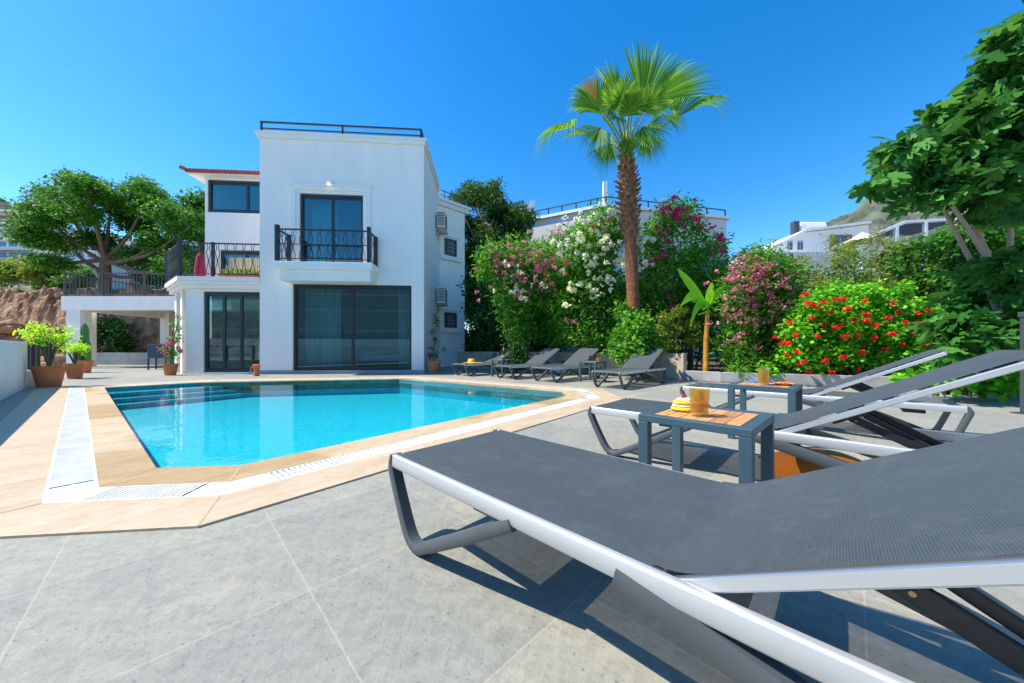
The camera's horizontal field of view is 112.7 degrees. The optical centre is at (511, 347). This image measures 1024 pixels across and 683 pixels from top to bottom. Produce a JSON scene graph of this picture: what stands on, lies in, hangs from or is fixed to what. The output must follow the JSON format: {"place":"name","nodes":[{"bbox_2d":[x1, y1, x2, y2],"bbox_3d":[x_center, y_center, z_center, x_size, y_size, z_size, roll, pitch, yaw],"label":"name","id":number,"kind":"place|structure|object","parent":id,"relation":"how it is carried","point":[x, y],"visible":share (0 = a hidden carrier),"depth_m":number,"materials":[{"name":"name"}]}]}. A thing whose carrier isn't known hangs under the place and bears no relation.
{"place":"outdoors","nodes":[
{"label":"outdoors","id":0,"kind":"place"},
{"bbox_2d":[0,198,13,208],"bbox_3d":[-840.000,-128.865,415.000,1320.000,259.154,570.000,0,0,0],"label":"mountain","id":1,"kind":"structure","parent":0,"point":[3,204],"depth_m":403.85,"materials":[{"name":"grey stone"}]},
{"bbox_2d":[0,280,259,363],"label":"rock bank","id":2,"kind":"object","parent":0,"point":[42,306],"visible":0.24,"depth_m":16.94,"materials":[{"name":"brown stone"}]},
{"bbox_2d":[0,333,9,340],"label":"boulder","id":3,"kind":"object","parent":2,"relation":"on","point":[4,336],"visible":0.56,"depth_m":16.54,"materials":[{"name":"brown stone"}]},
{"bbox_2d":[0,319,25,333],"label":"boulder","id":4,"kind":"object","parent":2,"relation":"on","point":[9,326],"visible":0.7,"depth_m":16.48,"materials":[{"name":"brown stone"}]},
{"bbox_2d":[0,256,29,287],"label":"bank shrub","id":5,"kind":"object","parent":2,"relation":"on","point":[6,271],"visible":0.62,"depth_m":23.48,"materials":[{"name":"green plant"}]},
{"bbox_2d":[26,325,45,332],"bbox_3d":[-23.168,-0.888,16.666,0.760,0.508,0.740,0,0,0],"label":"boulder","id":6,"kind":"object","parent":2,"relation":"on","point":[34,329],"visible":0.21,"depth_m":16.44,"materials":[{"name":"brown stone"}]},
{"bbox_2d":[10,251,62,290],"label":"bank shrub","id":7,"kind":"object","parent":2,"relation":"on","point":[37,277],"visible":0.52,"depth_m":23.21,"materials":[{"name":"green plant"}]},
{"bbox_2d":[41,343,63,355],"bbox_3d":[-22.144,0.086,16.391,0.919,0.704,1.017,0,0,0],"label":"boulder","id":8,"kind":"object","parent":2,"relation":"on","point":[58,351],"visible":0.06,"depth_m":16.32,"materials":[{"name":"brown stone"}]},
{"bbox_2d":[45,264,96,289],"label":"bank shrub","id":9,"kind":"object","parent":2,"relation":"on","point":[59,283],"visible":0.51,"depth_m":22.59,"materials":[{"name":"green plant"}]},
{"bbox_2d":[0,165,204,295],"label":"shade tree","id":10,"kind":"object","parent":2,"relation":"on","point":[142,209],"visible":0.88,"depth_m":16.11,"materials":[{"name":"green plant"}]},
{"bbox_2d":[169,186,204,253],"bbox_3d":[-17.469,-4.852,19.056,2.816,8.205,2.199,0,0,0],"label":"garden tree","id":11,"kind":"object","parent":2,"relation":"on","point":[197,202],"visible":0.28,"depth_m":18.59,"materials":[{"name":"green plant"}]},
{"bbox_2d":[3,285,484,316],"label":"hill","id":12,"kind":"structure","parent":0,"point":[28,288],"depth_m":55.66,"materials":[{"name":"brown stone"}]},
{"bbox_2d":[0,250,32,289],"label":"bank shrub","id":13,"kind":"object","parent":12,"relation":"on","point":[18,252],"visible":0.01,"depth_m":29.09,"materials":[{"name":"green plant"}]},
{"bbox_2d":[0,238,37,285],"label":"hillside house","id":14,"kind":"structure","parent":12,"relation":"on","point":[7,249],"depth_m":61.96,"materials":[{"name":"paint"}]},
{"bbox_2d":[0,209,63,224],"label":"hillside house","id":15,"kind":"structure","parent":12,"relation":"on","point":[3,217],"depth_m":94.70,"materials":[{"name":"paint"}]},
{"bbox_2d":[0,222,76,237],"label":"hillside house","id":16,"kind":"structure","parent":12,"relation":"on","point":[2,226],"depth_m":77.96,"materials":[{"name":"paint"}]},
{"bbox_2d":[34,250,141,289],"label":"hillside house","id":17,"kind":"structure","parent":12,"relation":"on","point":[115,269],"depth_m":58.07,"materials":[{"name":"paint"}]},
{"bbox_2d":[68,234,136,249],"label":"hillside house","id":18,"kind":"structure","parent":12,"relation":"on","point":[128,240],"depth_m":75.38,"materials":[{"name":"paint"}]},
{"bbox_2d":[123,242,204,286],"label":"hillside house","id":19,"kind":"structure","parent":12,"relation":"on","point":[149,267],"depth_m":66.00,"materials":[{"name":"paint"}]},
{"bbox_2d":[230,258,258,273],"bbox_3d":[-8.319,-2.410,10.600,0.900,0.780,0.040,0,0,0],"label":"curtain","id":20,"kind":"object","parent":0,"point":[239,262],"visible":0.57,"depth_m":10.60,"materials":[{"name":"beige fabric"}]},
{"bbox_2d":[358,351,398,366],"bbox_3d":[-4.109,0.415,11.953,1.900,0.610,1.600,0,0,-4],"label":"sofa","id":21,"kind":"object","parent":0,"point":[375,359],"visible":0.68,"depth_m":11.16,"materials":[{"name":"grey fabric"}]},
{"bbox_2d":[0,364,1023,682],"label":"paving","id":22,"kind":"structure","parent":0,"point":[342,584],"depth_m":1.01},
{"bbox_2d":[0,340,26,400],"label":"garden wall","id":23,"kind":"structure","parent":22,"relation":"on","point":[13,367],"depth_m":5.40,"materials":[{"name":"paint"}]},
{"bbox_2d":[27,370,34,386],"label":"garden kerb wall","id":24,"kind":"structure","parent":22,"relation":"on","point":[30,380],"depth_m":6.76,"materials":[{"name":"concrete"}]},
{"bbox_2d":[27,344,40,369],"bbox_3d":[-10.475,0.179,7.402,2.849,0.538,0.099,0,0,40],"label":"fence","id":25,"kind":"object","parent":24,"relation":"on","point":[34,355],"visible":0.36,"depth_m":7.64,"materials":[{"name":"metal"}]},
{"bbox_2d":[12,320,82,387],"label":"potted plant","id":26,"kind":"object","parent":22,"relation":"on","point":[48,375],"visible":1,"depth_m":6.47,"materials":[{"name":"green plant"}]},
{"bbox_2d":[53,341,90,378],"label":"potted plant","id":27,"kind":"object","parent":22,"relation":"on","point":[75,370],"visible":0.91,"depth_m":8.32,"materials":[{"name":"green plant"}]},
{"bbox_2d":[77,323,93,372],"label":"potted plant","id":28,"kind":"object","parent":22,"relation":"on","point":[85,339],"visible":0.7,"depth_m":10.30,"materials":[{"name":"plant"}]},
{"bbox_2d":[97,353,174,364],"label":"wall","id":29,"kind":"structure","parent":22,"relation":"on","point":[121,358],"depth_m":15.20,"materials":[{"name":"paint"}]},
{"bbox_2d":[146,344,173,369],"bbox_3d":[-12.345,0.310,11.981,0.540,0.880,0.480,0,0,-20],"label":"garden chair","id":30,"kind":"object","parent":22,"relation":"on","point":[152,351],"visible":0.77,"depth_m":11.76,"materials":[{"name":"plastic"}]},
{"bbox_2d":[61,271,259,366],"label":"covered terrace","id":31,"kind":"structure","parent":22,"relation":"on","point":[80,310],"depth_m":12.64,"materials":[{"name":"paint"}]},
{"bbox_2d":[156,312,183,374],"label":"potted plant","id":32,"kind":"object","parent":22,"relation":"on","point":[170,368],"visible":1,"depth_m":9.37,"materials":[{"name":"green plant"}]},
{"bbox_2d":[250,364,260,375],"bbox_3d":[-6.870,0.595,9.120,0.237,0.310,0.178,0,0,-28],"label":"terracotta jug","id":33,"kind":"object","parent":22,"relation":"on","point":[256,367],"visible":0.99,"depth_m":9.09,"materials":[{"name":"orange ceramic"}]},
{"bbox_2d":[0,376,622,538],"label":"coping","id":34,"kind":"object","parent":22,"relation":"on","point":[30,417],"visible":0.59,"depth_m":1.81,"materials":[{"name":"beige stone"}]},
{"bbox_2d":[42,377,599,502],"bbox_3d":[-3.271,0.753,6.033,8.366,0.026,5.655,0,0,38],"label":"overflow grate","id":35,"kind":"object","parent":34,"relation":"in","point":[69,479],"visible":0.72,"depth_m":2.17,"materials":[{"name":"plastic"}]},
{"bbox_2d":[165,121,470,373],"bbox_3d":[-6.466,-2.954,14.035,9.536,7.408,9.680,0,0,-5],"label":"villa","id":36,"kind":"object","parent":22,"relation":"on","point":[360,239],"visible":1,"depth_m":10.11,"materials":[{"name":"paint"}]},
{"bbox_2d":[194,251,205,275],"bbox_3d":[-9.607,-2.495,10.500,0.400,0.950,0.400,0,0,0],"label":"closed parasol","id":37,"kind":"object","parent":36,"relation":"on","point":[202,270],"visible":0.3,"depth_m":10.41,"materials":[{"name":"fabric"}]},
{"bbox_2d":[205,292,259,371],"bbox_3d":[-8.078,-0.465,9.945,1.588,2.329,0.100,0,0,-5],"label":"glass door","id":38,"kind":"structure","parent":36,"relation":"in","point":[207,294],"depth_m":9.91,"materials":[{"name":"black glass"}]},
{"bbox_2d":[208,180,259,213],"bbox_3d":[-8.509,-4.810,10.935,2.232,1.033,0.100,0,0,-5],"label":"window","id":39,"kind":"structure","parent":36,"relation":"in","point":[210,182],"depth_m":10.87,"materials":[{"name":"black metal"}]},
{"bbox_2d":[218,266,259,277],"bbox_3d":[-7.775,-2.204,9.897,1.340,0.368,0.373,0,0,0],"label":"planter box","id":40,"kind":"object","parent":36,"relation":"on","point":[235,272],"visible":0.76,"depth_m":9.83,"materials":[{"name":"ceramic"}]},
{"bbox_2d":[221,250,259,273],"bbox_3d":[-8.343,-2.578,10.998,1.890,1.076,0.100,0,0,-5],"label":"terrace door","id":41,"kind":"structure","parent":36,"relation":"in","point":[247,253],"depth_m":10.93,"materials":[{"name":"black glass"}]},
{"bbox_2d":[301,194,362,262],"bbox_3d":[-5.281,-3.415,10.065,1.788,2.171,0.100,0,0,-5],"label":"balcony door","id":42,"kind":"structure","parent":36,"relation":"in","point":[303,196],"depth_m":10.03,"materials":[{"name":"black metal"}]},
{"bbox_2d":[294,284,411,369],"bbox_3d":[-4.678,-0.586,10.113,3.374,2.552,0.100,0,0,-5],"label":"window","id":43,"kind":"structure","parent":36,"relation":"in","point":[296,286],"depth_m":10.08,"materials":[{"name":"black glass"}]},
{"bbox_2d":[440,235,461,262],"bbox_3d":[-2.442,-4.020,13.723,1.020,1.020,0.120,0,0,-45],"label":"window","id":44,"kind":"structure","parent":36,"relation":"in","point":[450,245],"depth_m":13.74,"materials":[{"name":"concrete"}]},
{"bbox_2d":[440,308,461,332],"bbox_3d":[-2.442,-1.100,13.723,1.020,0.940,0.120,0,0,-45],"label":"window","id":45,"kind":"structure","parent":36,"relation":"in","point":[450,318],"depth_m":13.74,"materials":[{"name":"concrete"}]},
{"bbox_2d":[107,379,561,467],"bbox_3d":[-3.274,0.915,5.983,7.364,0.330,4.762,0,0,38],"label":"pool basin","id":46,"kind":"object","parent":22,"relation":"in","point":[220,428],"visible":0.41,"depth_m":5.38,"materials":[{"name":"tile"}]},
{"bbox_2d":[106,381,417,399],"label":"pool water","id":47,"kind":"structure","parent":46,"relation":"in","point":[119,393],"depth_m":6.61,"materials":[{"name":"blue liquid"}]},
{"bbox_2d":[84,378,586,494],"bbox_3d":[-3.266,0.845,6.019,7.970,0.211,5.288,0,0,38],"label":"pool coping","id":48,"kind":"object","parent":46,"relation":"on","point":[103,410],"visible":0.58,"depth_m":2.75,"materials":[{"name":"beige stone"}]},
{"bbox_2d":[0,378,603,525],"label":"coping joints","id":49,"kind":"object","parent":48,"relation":"on","point":[206,513],"visible":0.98,"depth_m":1.93,"materials":[{"name":"grey concrete"}]},
{"bbox_2d":[427,313,448,372],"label":"potted plant","id":50,"kind":"object","parent":22,"relation":"on","point":[434,366],"visible":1,"depth_m":10.19,"materials":[{"name":"green plant"}]},
{"bbox_2d":[452,348,518,375],"bbox_3d":[-0.720,0.379,9.810,1.992,0.740,0.608,0,0,-44],"label":"sun lounger","id":51,"kind":"object","parent":22,"relation":"on","point":[497,355],"visible":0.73,"depth_m":9.72,"materials":[{"name":"metal"}]},
{"bbox_2d":[491,359,514,377],"bbox_3d":[-0.240,0.525,8.950,0.436,0.450,0.436,0,0,-44],"label":"side table","id":52,"kind":"object","parent":22,"relation":"on","point":[502,363],"visible":0.93,"depth_m":8.92,"materials":[{"name":"metal"}]},
{"bbox_2d":[500,343,531,369],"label":"round bush","id":53,"kind":"object","parent":22,"relation":"on","point":[517,353],"visible":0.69,"depth_m":9.94,"materials":[{"name":"green plant"}]},
{"bbox_2d":[494,348,561,378],"bbox_3d":[0.470,0.379,8.890,1.992,0.740,0.608,0,0,-44],"label":"sun lounger","id":54,"kind":"object","parent":22,"relation":"on","point":[541,357],"visible":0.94,"depth_m":9.01,"materials":[{"name":"fabric"}]},
{"bbox_2d":[554,367,569,373],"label":"white block","id":55,"kind":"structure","parent":22,"relation":"on","point":[562,372],"depth_m":9.78,"materials":[{"name":"plastic"}]},
{"bbox_2d":[531,348,601,381],"bbox_3d":[1.350,0.379,8.160,1.992,0.740,0.608,0,0,-44],"label":"sun lounger","id":56,"kind":"object","parent":22,"relation":"on","point":[580,354],"visible":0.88,"depth_m":8.26,"materials":[{"name":"metal"}]},
{"bbox_2d":[457,351,686,379],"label":"bed wall","id":57,"kind":"structure","parent":22,"relation":"on","point":[674,364],"depth_m":9.53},
{"bbox_2d":[579,361,605,381],"bbox_3d":[1.800,0.525,7.620,0.436,0.450,0.436,0,0,-44],"label":"side table","id":58,"kind":"object","parent":22,"relation":"on","point":[580,369],"visible":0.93,"depth_m":7.60,"materials":[{"name":"metal"}]},
{"bbox_2d":[591,348,665,388],"bbox_3d":[2.420,0.379,6.920,1.992,0.740,0.608,0,0,-44],"label":"sun lounger","id":59,"kind":"object","parent":22,"relation":"on","point":[636,364],"visible":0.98,"depth_m":7.02,"materials":[{"name":"metal"}]},
{"bbox_2d":[533,40,735,345],"bbox_3d":[2.895,-3.491,8.447,4.799,8.322,1.937,0,0,0],"label":"palm tree","id":60,"kind":"object","parent":22,"relation":"on","point":[615,92],"visible":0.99,"depth_m":8.40,"materials":[{"name":"green plant"}]},
{"bbox_2d":[600,299,670,376],"bbox_3d":[2.939,-0.264,8.166,1.610,1.895,1.744,0,0,32],"label":"green shrub","id":61,"kind":"object","parent":22,"relation":"on","point":[641,329],"visible":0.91,"depth_m":7.71,"materials":[{"name":"green plant"}]},
{"bbox_2d":[388,427,1023,682],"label":"sun lounger","id":62,"kind":"object","parent":22,"relation":"on","point":[911,529],"visible":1,"depth_m":0.65,"materials":[{"name":"fabric"}]},
{"bbox_2d":[638,404,773,483],"bbox_3d":[0.885,0.525,1.555,0.436,0.450,0.436,0,0,-44],"label":"side table","id":63,"kind":"object","parent":22,"relation":"on","point":[746,427],"visible":0.65,"depth_m":1.52,"materials":[{"name":"metal"}]},
{"bbox_2d":[671,394,700,411],"bbox_3d":[0.842,0.262,1.650,0.156,0.075,0.119,0,0,-29],"label":"cake","id":64,"kind":"object","parent":63,"relation":"on","point":[682,403],"visible":0.96,"depth_m":1.61,"materials":[{"name":"food"}]},
{"bbox_2d":[689,385,709,405],"bbox_3d":[0.830,0.225,1.513,0.084,0.150,0.084,0,0,0],"label":"drink glass","id":65,"kind":"object","parent":63,"relation":"on","point":[698,403],"visible":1,"depth_m":1.50,"materials":[{"name":"orange"}]},
{"bbox_2d":[728,381,802,438],"bbox_3d":[2.100,0.525,2.830,0.436,0.450,0.436,0,0,-44],"label":"side table","id":66,"kind":"object","parent":22,"relation":"on","point":[795,397],"visible":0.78,"depth_m":2.80,"materials":[{"name":"metal"}]},
{"bbox_2d":[773,381,794,384],"bbox_3d":[2.205,0.286,2.765,0.140,0.026,0.140,0,0,0],"label":"snack dish","id":67,"kind":"object","parent":66,"relation":"on","point":[782,383],"visible":1,"depth_m":2.75,"materials":[{"name":"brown wood"}]},
{"bbox_2d":[681,370,917,389],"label":"bed kerb","id":68,"kind":"structure","parent":22,"relation":"on","point":[803,379],"depth_m":7.00,"materials":[{"name":"concrete"}]},
{"bbox_2d":[588,350,1023,467],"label":"sun lounger","id":69,"kind":"object","parent":22,"relation":"on","point":[794,432],"visible":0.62,"depth_m":1.66,"materials":[{"name":"metal"}]},
{"bbox_2d":[759,448,861,476],"bbox_3d":[1.910,0.689,2.126,0.648,0.122,0.492,0,0,20],"label":"beach bag","id":70,"kind":"object","parent":22,"relation":"on","point":[785,465],"visible":0.27,"depth_m":2.01,"materials":[{"name":"orange fabric"}]},
{"bbox_2d":[680,349,974,442],"bbox_3d":[2.804,0.379,3.349,1.992,0.740,0.608,0,0,44],"label":"sun lounger","id":71,"kind":"object","parent":22,"relation":"on","point":[812,397],"visible":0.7,"depth_m":2.96,"materials":[{"name":"metal"}]},
{"bbox_2d":[844,0,1023,374],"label":"fig tree","id":72,"kind":"object","parent":22,"relation":"on","point":[958,152],"visible":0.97,"depth_m":4.57,"materials":[{"name":"green plant"}]},
{"bbox_2d":[887,365,1019,401],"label":"ground vine","id":73,"kind":"object","parent":22,"relation":"on","point":[1007,386],"visible":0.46,"depth_m":4.75,"materials":[{"name":"green plant"}]},
{"bbox_2d":[1010,312,1023,414],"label":"parasol post","id":74,"kind":"object","parent":22,"relation":"on","point":[1021,315],"visible":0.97,"depth_m":3.88,"materials":[{"name":"white metal"}]},
{"bbox_2d":[0,0,1023,333],"label":"sky","id":75,"kind":"structure","parent":0,"point":[113,89],"materials":[{"name":"blue"}]},
{"bbox_2d":[458,358,991,385],"bbox_3d":[14.000,0.725,14.225,32.000,0.150,19.550,0,0,0],"label":"planting bed","id":76,"kind":"object","parent":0,"point":[716,368],"visible":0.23,"depth_m":10.31,"materials":[{"name":"soil"}]},
{"bbox_2d":[446,175,558,351],"bbox_3d":[-0.376,-3.655,16.171,6.029,9.910,4.340,0,0,0],"label":"pine tree","id":77,"kind":"object","parent":76,"relation":"on","point":[498,210],"visible":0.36,"depth_m":15.15,"materials":[{"name":"green plant"}]},
{"bbox_2d":[469,229,587,370],"bbox_3d":[0.515,-1.506,10.335,3.507,4.380,2.450,0,0,0],"label":"oleander","id":78,"kind":"object","parent":76,"relation":"in","point":[515,289],"visible":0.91,"depth_m":9.92,"materials":[{"name":"green plant"}]},
{"bbox_2d":[541,192,643,369],"bbox_3d":[2.361,-1.752,9.954,3.024,4.860,2.621,0,0,-9],"label":"oleander","id":79,"kind":"object","parent":76,"relation":"on","point":[599,289],"visible":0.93,"depth_m":9.37,"materials":[{"name":"green plant"}]},
{"bbox_2d":[655,303,703,353],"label":"bush","id":80,"kind":"object","parent":76,"relation":"on","point":[673,333],"visible":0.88,"depth_m":8.26,"materials":[{"name":"green plant"}]},
{"bbox_2d":[622,190,739,370],"bbox_3d":[4.738,-1.831,9.670,3.545,5.024,2.656,0,0,0],"label":"oleander","id":81,"kind":"object","parent":76,"relation":"on","point":[688,257],"visible":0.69,"depth_m":9.19,"materials":[{"name":"green plant"}]},
{"bbox_2d":[456,263,941,363],"bbox_3d":[11.736,-1.231,12.227,27.616,3.970,2.774,0,0,0],"label":"hedge","id":82,"kind":"object","parent":76,"relation":"on","point":[490,315],"visible":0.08,"depth_m":12.24,"materials":[{"name":"green plant"}]},
{"bbox_2d":[677,268,728,370],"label":"banana plant","id":83,"kind":"object","parent":76,"relation":"on","point":[695,293],"visible":0.93,"depth_m":7.94,"materials":[{"name":"green plant"}]},
{"bbox_2d":[719,346,773,378],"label":"shrub","id":84,"kind":"object","parent":76,"relation":"on","point":[736,369],"visible":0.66,"depth_m":7.47,"materials":[{"name":"green plant"}]},
{"bbox_2d":[704,235,815,372],"bbox_3d":[5.780,-0.788,8.109,2.211,3.456,3.226,0,0,42],"label":"oleander","id":85,"kind":"object","parent":76,"relation":"on","point":[747,292],"visible":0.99,"depth_m":7.62,"materials":[{"name":"pink plant"}]},
{"bbox_2d":[753,277,948,379],"bbox_3d":[7.358,-0.398,7.268,4.703,2.440,1.617,0,0,0],"label":"geranium bush","id":86,"kind":"object","parent":76,"relation":"on","point":[842,328],"visible":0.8,"depth_m":7.00,"materials":[{"name":"green plant"}]},
{"bbox_2d":[790,225,950,349],"bbox_3d":[10.878,-1.448,9.921,6.068,4.263,2.239,0,0,-6],"label":"wild shrub","id":87,"kind":"object","parent":76,"relation":"on","point":[853,257],"visible":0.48,"depth_m":9.69,"materials":[{"name":"green plant"}]},
{"bbox_2d":[875,218,1023,370],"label":"background shrub","id":88,"kind":"object","parent":76,"relation":"on","point":[943,239],"visible":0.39,"depth_m":9.26,"materials":[{"name":"green plant"}]},
{"bbox_2d":[730,180,1020,280],"bbox_3d":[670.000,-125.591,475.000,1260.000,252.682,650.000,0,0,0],"label":"mountain","id":89,"kind":"structure","parent":0,"point":[865,210],"depth_m":360.59,"materials":[{"name":"grey stone"}]},
{"bbox_3d":[-1.063,0.413,9.463,0.480,0.012,0.400,0,0,-44],"label":"towel","id":90,"kind":"object","parent":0,"visible":0},
{"bbox_2d":[464,359,478,362],"bbox_3d":[-1.113,0.349,9.433,0.400,0.115,0.397,0,0,0],"label":"straw hat","id":91,"kind":"object","parent":90,"relation":"on","point":[471,360],"visible":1,"depth_m":9.34,"materials":[{"name":"yellow wicker"}]},
{"label":"ground","id":92,"kind":"structure","parent":0,"visible":0},
{"bbox_2d":[41,354,65,365],"bbox_3d":[-19.680,0.604,14.830,1.229,0.729,1.182,0,0,0],"label":"boulder","id":93,"kind":"object","parent":92,"relation":"on","point":[59,360],"visible":0.24,"depth_m":14.47,"materials":[{"name":"brown stone"}]},
{"bbox_2d":[97,314,140,352],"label":"bank bush","id":94,"kind":"object","parent":92,"relation":"on","point":[108,339],"visible":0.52,"depth_m":15.66,"materials":[{"name":"green plant"}]},
{"bbox_2d":[519,181,730,360],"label":"neighbour house","id":95,"kind":"structure","parent":92,"relation":"on","point":[545,222],"depth_m":17.24,"materials":[{"name":"paint"}]},
{"bbox_2d":[702,260,727,274],"bbox_3d":[10.293,-3.650,17.325,1.200,1.600,0.250,0,0,0],"label":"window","id":96,"kind":"structure","parent":95,"relation":"in","point":[713,260],"depth_m":17.20,"materials":[{"name":"blue glass"}]},
{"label":"right hill","id":97,"kind":"structure","parent":0,"visible":0},
{"bbox_2d":[728,221,871,315],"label":"hill house","id":98,"kind":"structure","parent":97,"relation":"on","point":[804,238],"depth_m":32.00,"materials":[{"name":"paint"}]},
{"bbox_2d":[788,241,792,249],"bbox_3d":[26.088,-9.619,31.974,0.469,0.845,0.047,0,0,0],"label":"window","id":99,"kind":"structure","parent":98,"relation":"in","point":[790,243],"depth_m":31.95,"materials":[{"name":"glass"}]},
{"bbox_2d":[798,241,802,249],"bbox_3d":[27.026,-9.619,31.974,0.469,0.845,0.047,0,0,0],"label":"window","id":100,"kind":"structure","parent":98,"relation":"in","point":[800,243],"depth_m":31.95,"materials":[{"name":"glass"}]},
{"bbox_2d":[837,235,845,250],"bbox_3d":[30.827,-9.853,31.968,0.845,1.501,0.055,0,0,0],"label":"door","id":101,"kind":"structure","parent":98,"relation":"in","point":[842,237],"depth_m":31.94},
{"bbox_2d":[843,232,881,275],"bbox_3d":[26.686,-6.047,26.000,2.033,5.595,2.033,0,0,-22],"label":"cream parasol","id":102,"kind":"object","parent":97,"relation":"on","point":[861,235],"visible":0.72,"depth_m":25.75,"materials":[{"name":"white fabric"}]},
{"bbox_2d":[831,218,957,281],"bbox_3d":[28.419,-6.210,25.500,6.234,5.919,3.200,0,0,0],"label":"pergola","id":103,"kind":"object","parent":97,"relation":"on","point":[906,229],"visible":0.38,"depth_m":24.23,"materials":[{"name":"white plastic"},{"name":"cream canvas"}]}
]}

